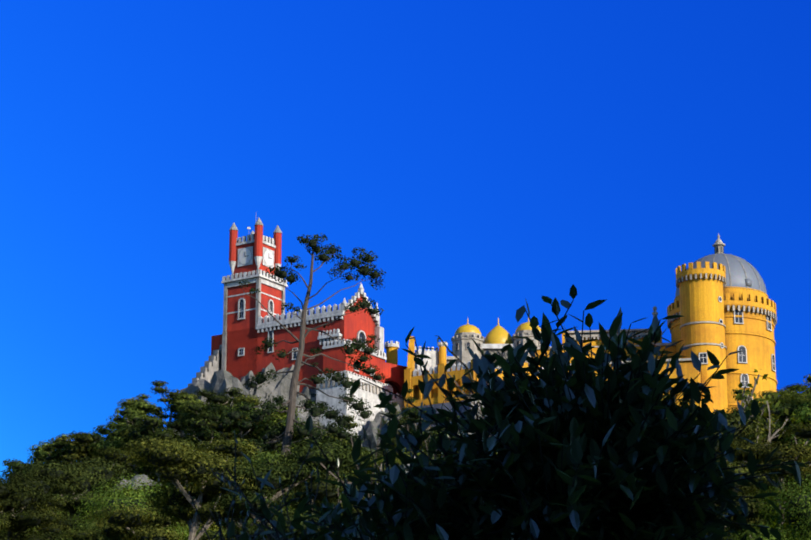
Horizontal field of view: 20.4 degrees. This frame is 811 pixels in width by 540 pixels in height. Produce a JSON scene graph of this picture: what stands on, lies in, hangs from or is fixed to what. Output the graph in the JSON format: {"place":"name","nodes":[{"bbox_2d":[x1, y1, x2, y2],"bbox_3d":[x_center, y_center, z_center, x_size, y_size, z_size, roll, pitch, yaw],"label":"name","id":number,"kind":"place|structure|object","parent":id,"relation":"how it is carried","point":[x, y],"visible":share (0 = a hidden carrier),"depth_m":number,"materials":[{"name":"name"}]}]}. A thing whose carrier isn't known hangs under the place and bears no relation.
{"place":"outdoors","nodes":[
{"label":"outdoors","id":0,"kind":"place"},
{"bbox_2d":[112,425,440,486],"bbox_3d":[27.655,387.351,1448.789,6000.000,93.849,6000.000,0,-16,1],"label":"terrain","id":1,"kind":"structure","parent":0,"point":[368,450],"depth_m":293.47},
{"bbox_2d":[0,503,13,533],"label":"pine tree","id":2,"kind":"object","parent":1,"relation":"on","point":[6,526],"visible":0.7,"depth_m":104.14,"materials":[{"name":"green plant"}]},
{"bbox_2d":[0,468,37,481],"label":"pine tree","id":3,"kind":"object","parent":1,"relation":"on","point":[9,470],"visible":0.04,"depth_m":276.39,"materials":[{"name":"green plant"}]},
{"bbox_2d":[0,510,42,537],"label":"broadleaf tree","id":4,"kind":"object","parent":1,"relation":"on","point":[22,531],"visible":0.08,"depth_m":111.07,"materials":[{"name":"green plant"}]},
{"bbox_2d":[2,453,46,478],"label":"pine tree","id":5,"kind":"object","parent":1,"relation":"on","point":[5,463],"visible":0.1,"depth_m":293.93,"materials":[{"name":"green plant"}]},
{"bbox_2d":[7,461,47,479],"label":"pine tree","id":6,"kind":"object","parent":1,"relation":"on","point":[17,465],"visible":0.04,"depth_m":281.64,"materials":[{"name":"green plant"}]},
{"bbox_2d":[0,470,69,539],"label":"pine tree","id":7,"kind":"object","parent":1,"relation":"on","point":[20,495],"visible":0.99,"depth_m":105.93,"materials":[{"name":"green plant"}]},
{"bbox_2d":[9,494,73,536],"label":"pine tree","id":8,"kind":"object","parent":1,"relation":"on","point":[52,528],"visible":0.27,"depth_m":129.34,"materials":[{"name":"green plant"}]},
{"bbox_2d":[26,433,69,462],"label":"pine tree","id":9,"kind":"object","parent":1,"relation":"on","point":[38,449],"visible":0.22,"depth_m":303.29,"materials":[{"name":"green plant"}]},
{"bbox_2d":[41,432,91,452],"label":"pine tree","id":10,"kind":"object","parent":1,"relation":"on","point":[47,447],"visible":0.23,"depth_m":292.18,"materials":[{"name":"green plant"}]},
{"bbox_2d":[36,439,101,467],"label":"pine tree","id":11,"kind":"object","parent":1,"relation":"on","point":[54,455],"visible":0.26,"depth_m":282.71,"materials":[{"name":"green plant"}]},
{"bbox_2d":[16,457,133,526],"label":"pine tree","id":12,"kind":"object","parent":1,"relation":"on","point":[87,477],"visible":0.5,"depth_m":139.14,"materials":[{"name":"green plant"}]},
{"bbox_2d":[48,513,102,537],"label":"pine tree","id":13,"kind":"object","parent":1,"relation":"on","point":[71,521],"visible":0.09,"depth_m":133.41,"materials":[{"name":"green plant"}]},
{"bbox_2d":[57,433,119,467],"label":"pine tree","id":14,"kind":"object","parent":1,"relation":"on","point":[80,450],"visible":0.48,"depth_m":278.97,"materials":[{"name":"green plant"}]},
{"bbox_2d":[58,527,119,539],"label":"pine tree","id":15,"kind":"object","parent":1,"relation":"on","point":[84,535],"visible":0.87,"depth_m":104.71,"materials":[{"name":"green plant"}]},
{"bbox_2d":[69,425,114,455],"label":"pine tree","id":16,"kind":"object","parent":1,"relation":"on","point":[101,430],"visible":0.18,"depth_m":294.86,"materials":[{"name":"green plant"}]},
{"bbox_2d":[61,448,146,517],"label":"pine tree","id":17,"kind":"object","parent":1,"relation":"on","point":[115,456],"visible":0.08,"depth_m":145.67,"materials":[{"name":"green plant"}]},
{"bbox_2d":[72,514,161,538],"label":"pine tree","id":18,"kind":"object","parent":1,"relation":"on","point":[89,527],"visible":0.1,"depth_m":108.59,"materials":[{"name":"green plant"}]},
{"bbox_2d":[100,414,141,478],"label":"pine tree","id":19,"kind":"object","parent":1,"relation":"on","point":[117,419],"visible":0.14,"depth_m":299.82,"materials":[{"name":"green plant"}]},
{"bbox_2d":[88,435,157,480],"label":"pine tree","id":20,"kind":"object","parent":1,"relation":"on","point":[102,446],"visible":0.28,"depth_m":278.39,"materials":[{"name":"green plant"}]},
{"bbox_2d":[100,424,154,478],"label":"pine tree","id":21,"kind":"object","parent":1,"relation":"on","point":[134,469],"visible":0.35,"depth_m":276.65,"materials":[{"name":"green plant"}]},
{"bbox_2d":[106,401,159,439],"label":"pine tree","id":22,"kind":"object","parent":1,"relation":"on","point":[134,413],"visible":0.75,"depth_m":294.52,"materials":[{"name":"green plant"}]},
{"bbox_2d":[113,474,161,489],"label":"boulder","id":23,"kind":"object","parent":1,"relation":"on","point":[144,479],"visible":0.09,"depth_m":150.91,"materials":[{"name":"grey stone"}]},
{"bbox_2d":[60,473,215,539],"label":"broadleaf tree","id":24,"kind":"object","parent":1,"relation":"on","point":[130,500],"visible":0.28,"depth_m":112.47,"materials":[{"name":"green plant"}]},
{"bbox_2d":[117,393,166,417],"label":"pine tree","id":25,"kind":"object","parent":1,"relation":"on","point":[130,401],"visible":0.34,"depth_m":302.72,"materials":[{"name":"green plant"}]},
{"bbox_2d":[91,497,212,539],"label":"pine tree","id":26,"kind":"object","parent":1,"relation":"on","point":[109,530],"visible":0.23,"depth_m":105.20,"materials":[{"name":"green plant"}]},
{"bbox_2d":[116,414,198,481],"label":"pine tree","id":27,"kind":"object","parent":1,"relation":"on","point":[146,428],"visible":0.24,"depth_m":265.67,"materials":[{"name":"green plant"}]},
{"bbox_2d":[146,380,198,430],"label":"pine tree","id":28,"kind":"object","parent":1,"relation":"on","point":[159,387],"visible":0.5,"depth_m":295.98,"materials":[{"name":"green plant"}]},
{"bbox_2d":[85,436,262,539],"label":"pine tree","id":29,"kind":"object","parent":1,"relation":"on","point":[178,503],"visible":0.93,"depth_m":97.95,"materials":[{"name":"green plant"}]},
{"bbox_2d":[154,429,195,471],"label":"pine tree","id":30,"kind":"object","parent":1,"relation":"on","point":[182,437],"visible":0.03,"depth_m":272.48,"materials":[{"name":"green plant"}]},
{"bbox_2d":[164,394,196,436],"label":"pine tree","id":31,"kind":"object","parent":1,"relation":"on","point":[176,427],"visible":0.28,"depth_m":293.40,"materials":[{"name":"green plant"}]},
{"bbox_2d":[173,411,198,438],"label":"pine tree","id":32,"kind":"object","parent":1,"relation":"on","point":[179,419],"visible":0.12,"depth_m":279.26,"materials":[{"name":"green plant"}]},
{"bbox_2d":[150,427,223,454],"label":"pine tree","id":33,"kind":"object","parent":1,"relation":"on","point":[201,436],"visible":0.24,"depth_m":262.80,"materials":[{"name":"green plant"}]},
{"bbox_2d":[170,393,206,433],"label":"pine tree","id":34,"kind":"object","parent":1,"relation":"on","point":[185,398],"visible":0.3,"depth_m":285.06,"materials":[{"name":"green plant"}]},
{"bbox_2d":[131,436,254,539],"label":"pine tree","id":35,"kind":"object","parent":1,"relation":"on","point":[168,485],"visible":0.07,"depth_m":117.91,"materials":[{"name":"green plant"}]},
{"bbox_2d":[175,379,212,436],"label":"outcrop rock","id":36,"kind":"object","parent":1,"relation":"on","point":[195,386],"visible":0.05,"depth_m":303.22,"materials":[{"name":"grey stone"}]},
{"bbox_2d":[182,400,235,439],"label":"pine tree","id":37,"kind":"object","parent":1,"relation":"on","point":[202,418],"visible":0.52,"depth_m":272.88,"materials":[{"name":"green plant"}]},
{"bbox_2d":[183,522,234,538],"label":"broadleaf tree","id":38,"kind":"object","parent":1,"relation":"on","point":[208,528],"visible":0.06,"depth_m":129.42,"materials":[{"name":"green plant"}]},
{"bbox_2d":[170,465,248,532],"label":"pine tree","id":39,"kind":"object","parent":1,"relation":"on","point":[222,524],"depth_m":139.37,"materials":[{"name":"green plant"}]},
{"bbox_2d":[203,404,233,433],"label":"pine tree","id":40,"kind":"object","parent":1,"relation":"on","point":[228,431],"visible":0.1,"depth_m":277.10,"materials":[{"name":"green plant"}]},
{"bbox_2d":[197,387,246,408],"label":"pine tree","id":41,"kind":"object","parent":1,"relation":"on","point":[222,398],"visible":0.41,"depth_m":286.15,"materials":[{"name":"green plant"}]},
{"bbox_2d":[199,402,263,443],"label":"broadleaf tree","id":42,"kind":"object","parent":1,"relation":"on","point":[232,431],"visible":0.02,"depth_m":274.19,"materials":[{"name":"green plant"}]},
{"bbox_2d":[175,481,297,539],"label":"pine tree","id":43,"kind":"object","parent":1,"relation":"on","point":[251,524],"visible":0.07,"depth_m":112.49,"materials":[{"name":"green plant"}]},
{"bbox_2d":[210,369,263,421],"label":"outcrop rock","id":44,"kind":"object","parent":1,"relation":"on","point":[222,380],"visible":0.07,"depth_m":300.38,"materials":[{"name":"grey stone"}]},
{"bbox_2d":[220,394,262,435],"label":"pine tree","id":45,"kind":"object","parent":1,"relation":"on","point":[248,399],"visible":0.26,"depth_m":280.52,"materials":[{"name":"green plant"}]},
{"bbox_2d":[208,410,279,442],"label":"pine tree","id":46,"kind":"object","parent":1,"relation":"on","point":[246,434],"visible":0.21,"depth_m":267.75,"materials":[{"name":"green plant"}]},
{"bbox_2d":[208,450,297,538],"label":"pine tree","id":47,"kind":"object","parent":1,"relation":"on","point":[269,460],"depth_m":133.28,"materials":[{"name":"green plant"}]},
{"bbox_2d":[225,437,281,454],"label":"pine tree","id":48,"kind":"object","parent":1,"relation":"on","point":[273,447],"visible":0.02,"depth_m":261.58,"materials":[{"name":"green plant"}]},
{"bbox_2d":[236,362,275,402],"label":"outcrop rock","id":49,"kind":"object","parent":1,"relation":"on","point":[244,379],"visible":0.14,"depth_m":300.92,"materials":[{"name":"grey stone"}]},
{"bbox_2d":[222,438,290,468],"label":"pine tree","id":50,"kind":"object","parent":1,"relation":"on","point":[261,453],"visible":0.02,"depth_m":244.80,"materials":[{"name":"green plant"}]},
{"bbox_2d":[221,497,314,531],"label":"pine tree","id":51,"kind":"object","parent":1,"relation":"on","point":[236,526],"visible":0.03,"depth_m":135.18,"materials":[{"name":"green plant"}]},
{"bbox_2d":[188,438,366,539],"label":"pine tree","id":52,"kind":"object","parent":1,"relation":"on","point":[286,472],"visible":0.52,"depth_m":98.57,"materials":[{"name":"green plant"}]},
{"bbox_2d":[261,365,299,420],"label":"outcrop rock","id":53,"kind":"object","parent":1,"relation":"on","point":[280,386],"visible":0.12,"depth_m":301.46,"materials":[{"name":"grey stone"}]},
{"bbox_2d":[272,407,301,421],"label":"rock","id":54,"kind":"object","parent":1,"relation":"on","point":[279,416],"visible":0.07,"depth_m":277.08,"materials":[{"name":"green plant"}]},
{"bbox_2d":[252,409,323,454],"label":"broadleaf tree","id":55,"kind":"object","parent":1,"relation":"on","point":[279,422],"visible":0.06,"depth_m":267.59,"materials":[{"name":"green plant"}]},
{"bbox_2d":[254,420,325,450],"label":"pine tree","id":56,"kind":"object","parent":1,"relation":"on","point":[294,438],"visible":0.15,"depth_m":265.06,"materials":[{"name":"green plant"}]},
{"bbox_2d":[188,218,406,441],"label":"castle","id":57,"kind":"structure","parent":1,"relation":"on","point":[250,324],"depth_m":307.03,"materials":[{"name":"paint"}]},
{"bbox_2d":[217,233,387,459],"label":"tree","id":58,"kind":"object","parent":1,"relation":"on","point":[288,430],"visible":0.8,"depth_m":253.11,"materials":[{"name":"green plant"}]},
{"bbox_2d":[274,446,353,518],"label":"pine tree","id":59,"kind":"object","parent":1,"relation":"on","point":[299,501],"visible":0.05,"depth_m":119.44,"materials":[{"name":"green plant"}]},
{"bbox_2d":[295,387,364,437],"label":"outcrop rock","id":60,"kind":"object","parent":1,"relation":"on","point":[306,391],"visible":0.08,"depth_m":298.05,"materials":[{"name":"grey stone"}]},
{"bbox_2d":[284,473,384,529],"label":"pine tree","id":61,"kind":"object","parent":1,"relation":"on","point":[332,492],"visible":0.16,"depth_m":105.90,"materials":[{"name":"green plant"}]},
{"bbox_2d":[322,414,361,441],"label":"rock","id":62,"kind":"object","parent":1,"relation":"on","point":[350,417],"visible":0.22,"depth_m":277.78,"materials":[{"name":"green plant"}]},
{"bbox_2d":[328,438,362,475],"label":"pine tree","id":63,"kind":"object","parent":1,"relation":"on","point":[344,442],"visible":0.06,"depth_m":253.44,"materials":[{"name":"green plant"}]},
{"bbox_2d":[327,473,379,499],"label":"pine tree","id":64,"kind":"object","parent":1,"relation":"on","point":[374,482],"visible":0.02,"depth_m":242.50,"materials":[{"name":"green plant"}]},
{"bbox_2d":[344,451,372,475],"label":"pine tree","id":65,"kind":"object","parent":1,"relation":"on","point":[362,462],"visible":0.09,"depth_m":258.55,"materials":[{"name":"green plant"}]},
{"bbox_2d":[351,445,374,472],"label":"pine tree","id":66,"kind":"object","parent":1,"relation":"on","point":[367,452],"visible":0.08,"depth_m":265.88,"materials":[{"name":"green plant"}]},
{"bbox_2d":[350,452,400,488],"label":"broadleaf tree","id":67,"kind":"object","parent":1,"relation":"on","point":[379,466],"visible":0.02,"depth_m":257.17,"materials":[{"name":"green plant"}]},
{"bbox_2d":[361,404,402,448],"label":"outcrop rock","id":68,"kind":"object","parent":1,"relation":"on","point":[373,427],"visible":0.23,"depth_m":295.22,"materials":[{"name":"grey stone"}]},
{"bbox_2d":[374,402,406,457],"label":"conifer tree","id":69,"kind":"object","parent":1,"relation":"on","point":[393,439],"visible":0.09,"depth_m":276.37,"materials":[{"name":"green plant"}]},
{"bbox_2d":[366,443,419,473],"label":"broadleaf tree","id":70,"kind":"object","parent":1,"relation":"on","point":[408,454],"visible":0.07,"depth_m":260.51,"materials":[{"name":"green plant"}]},
{"bbox_2d":[397,388,427,451],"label":"conifer tree","id":71,"kind":"object","parent":1,"relation":"on","point":[410,400],"visible":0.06,"depth_m":281.17,"materials":[{"name":"green plant"}]},
{"bbox_2d":[407,418,438,463],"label":"conifer tree","id":72,"kind":"object","parent":1,"relation":"on","point":[424,448],"visible":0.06,"depth_m":271.92,"materials":[{"name":"green plant"}]},
{"bbox_2d":[401,407,459,454],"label":"pine tree","id":73,"kind":"object","parent":1,"relation":"on","point":[411,414],"visible":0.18,"depth_m":275.96,"materials":[{"name":"green plant"}]},
{"bbox_2d":[422,435,465,463],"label":"pine tree","id":74,"kind":"object","parent":1,"relation":"on","point":[424,444],"visible":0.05,"depth_m":263.99,"materials":[{"name":"green plant"}]},
{"bbox_2d":[188,335,725,539],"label":"tree","id":75,"kind":"object","parent":1,"relation":"on","point":[257,516],"visible":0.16,"depth_m":21.38,"materials":[{"name":"green plant"}]},
{"bbox_2d":[207,284,810,539],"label":"laurel bush","id":76,"kind":"object","parent":1,"relation":"on","point":[585,452],"visible":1,"depth_m":10.47,"materials":[{"name":"green plant"}]},
{"bbox_2d":[404,233,777,432],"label":"yellow palace","id":77,"kind":"structure","parent":1,"relation":"on","point":[723,304],"depth_m":302.51,"materials":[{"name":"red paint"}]},
{"bbox_2d":[661,399,798,468],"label":"tree","id":78,"kind":"object","parent":1,"relation":"on","point":[769,426],"visible":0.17,"depth_m":236.51,"materials":[{"name":"green plant"}]},
{"bbox_2d":[701,432,759,534],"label":"pine tree","id":79,"kind":"object","parent":1,"relation":"on","point":[741,489],"visible":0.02,"depth_m":97.75,"materials":[{"name":"green plant"}]},
{"bbox_2d":[696,419,765,484],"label":"pine tree","id":80,"kind":"object","parent":1,"relation":"on","point":[740,470],"visible":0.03,"depth_m":123.44,"materials":[{"name":"green plant"}]},
{"bbox_2d":[723,465,740,539],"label":"pine tree","id":81,"kind":"object","parent":1,"relation":"on","point":[724,538],"visible":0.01,"depth_m":111.13,"materials":[{"name":"green plant"}]},
{"bbox_2d":[695,411,772,539],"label":"pine tree","id":82,"kind":"object","parent":1,"relation":"on","point":[751,508],"visible":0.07,"depth_m":106.29,"materials":[{"name":"green plant"}]},
{"bbox_2d":[727,388,763,427],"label":"pine tree","id":83,"kind":"object","parent":1,"relation":"on","point":[737,391],"visible":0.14,"depth_m":276.62,"materials":[{"name":"green plant"}]},
{"bbox_2d":[732,448,772,503],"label":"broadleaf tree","id":84,"kind":"object","parent":1,"relation":"on","point":[755,489],"depth_m":243.55,"materials":[{"name":"green plant"}]},
{"bbox_2d":[725,489,784,539],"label":"broadleaf tree","id":85,"kind":"object","parent":1,"relation":"on","point":[762,500],"visible":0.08,"depth_m":119.10,"materials":[{"name":"green plant"}]},
{"bbox_2d":[726,405,786,449],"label":"pine tree","id":86,"kind":"object","parent":1,"relation":"on","point":[774,411],"visible":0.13,"depth_m":260.02,"materials":[{"name":"green plant"}]},
{"bbox_2d":[741,468,789,537],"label":"pine tree","id":87,"kind":"object","parent":1,"relation":"on","point":[770,488],"visible":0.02,"depth_m":139.91,"materials":[{"name":"green plant"}]},
{"bbox_2d":[726,422,810,537],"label":"pine tree","id":88,"kind":"object","parent":1,"relation":"on","point":[785,453],"visible":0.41,"depth_m":115.76,"materials":[{"name":"green plant"}]},
{"bbox_2d":[727,369,810,499],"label":"tree","id":89,"kind":"object","parent":1,"relation":"on","point":[750,393],"visible":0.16,"depth_m":242.10,"materials":[{"name":"green plant"}]},
{"bbox_2d":[728,472,810,539],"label":"broadleaf tree","id":90,"kind":"object","parent":1,"relation":"on","point":[797,512],"visible":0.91,"depth_m":101.64,"materials":[{"name":"green plant"}]},
{"bbox_2d":[756,390,793,401],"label":"pine tree","id":91,"kind":"object","parent":1,"relation":"on","point":[766,393],"visible":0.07,"depth_m":279.70,"materials":[{"name":"green plant"}]},
{"bbox_2d":[762,387,810,447],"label":"broadleaf tree","id":92,"kind":"object","parent":1,"relation":"on","point":[779,397],"visible":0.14,"depth_m":271.87,"materials":[{"name":"green plant"}]},
{"bbox_2d":[771,403,804,445],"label":"pine tree","id":93,"kind":"object","parent":1,"relation":"on","point":[788,406],"visible":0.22,"depth_m":264.60,"materials":[{"name":"green plant"}]},
{"bbox_2d":[766,419,810,464],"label":"bare tree","id":94,"kind":"object","parent":1,"relation":"on","point":[777,435],"visible":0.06,"depth_m":250.10,"materials":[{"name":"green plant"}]},
{"bbox_2d":[776,383,805,396],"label":"pine tree","id":95,"kind":"object","parent":1,"relation":"on","point":[791,386],"visible":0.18,"depth_m":284.32,"materials":[{"name":"green plant"}]},
{"bbox_2d":[772,384,810,445],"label":"broadleaf tree","id":96,"kind":"object","parent":1,"relation":"on","point":[800,396],"visible":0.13,"depth_m":271.04,"materials":[{"name":"green plant"}]},
{"bbox_2d":[777,401,810,464],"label":"broadleaf tree","id":97,"kind":"object","parent":1,"relation":"on","point":[803,413],"visible":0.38,"depth_m":260.14,"materials":[{"name":"green plant"}]},
{"bbox_2d":[789,402,810,422],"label":"pine tree","id":98,"kind":"object","parent":1,"relation":"on","point":[808,406],"visible":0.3,"depth_m":264.23,"materials":[{"name":"green plant"}]},
{"bbox_2d":[796,374,810,423],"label":"pine tree","id":99,"kind":"object","parent":1,"relation":"on","point":[808,378],"visible":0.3,"depth_m":266.02,"materials":[{"name":"green plant"}]},
{"bbox_2d":[0,0,810,478],"label":"sky","id":100,"kind":"structure","parent":0,"point":[491,156],"materials":[{"name":"blue"}]}
]}

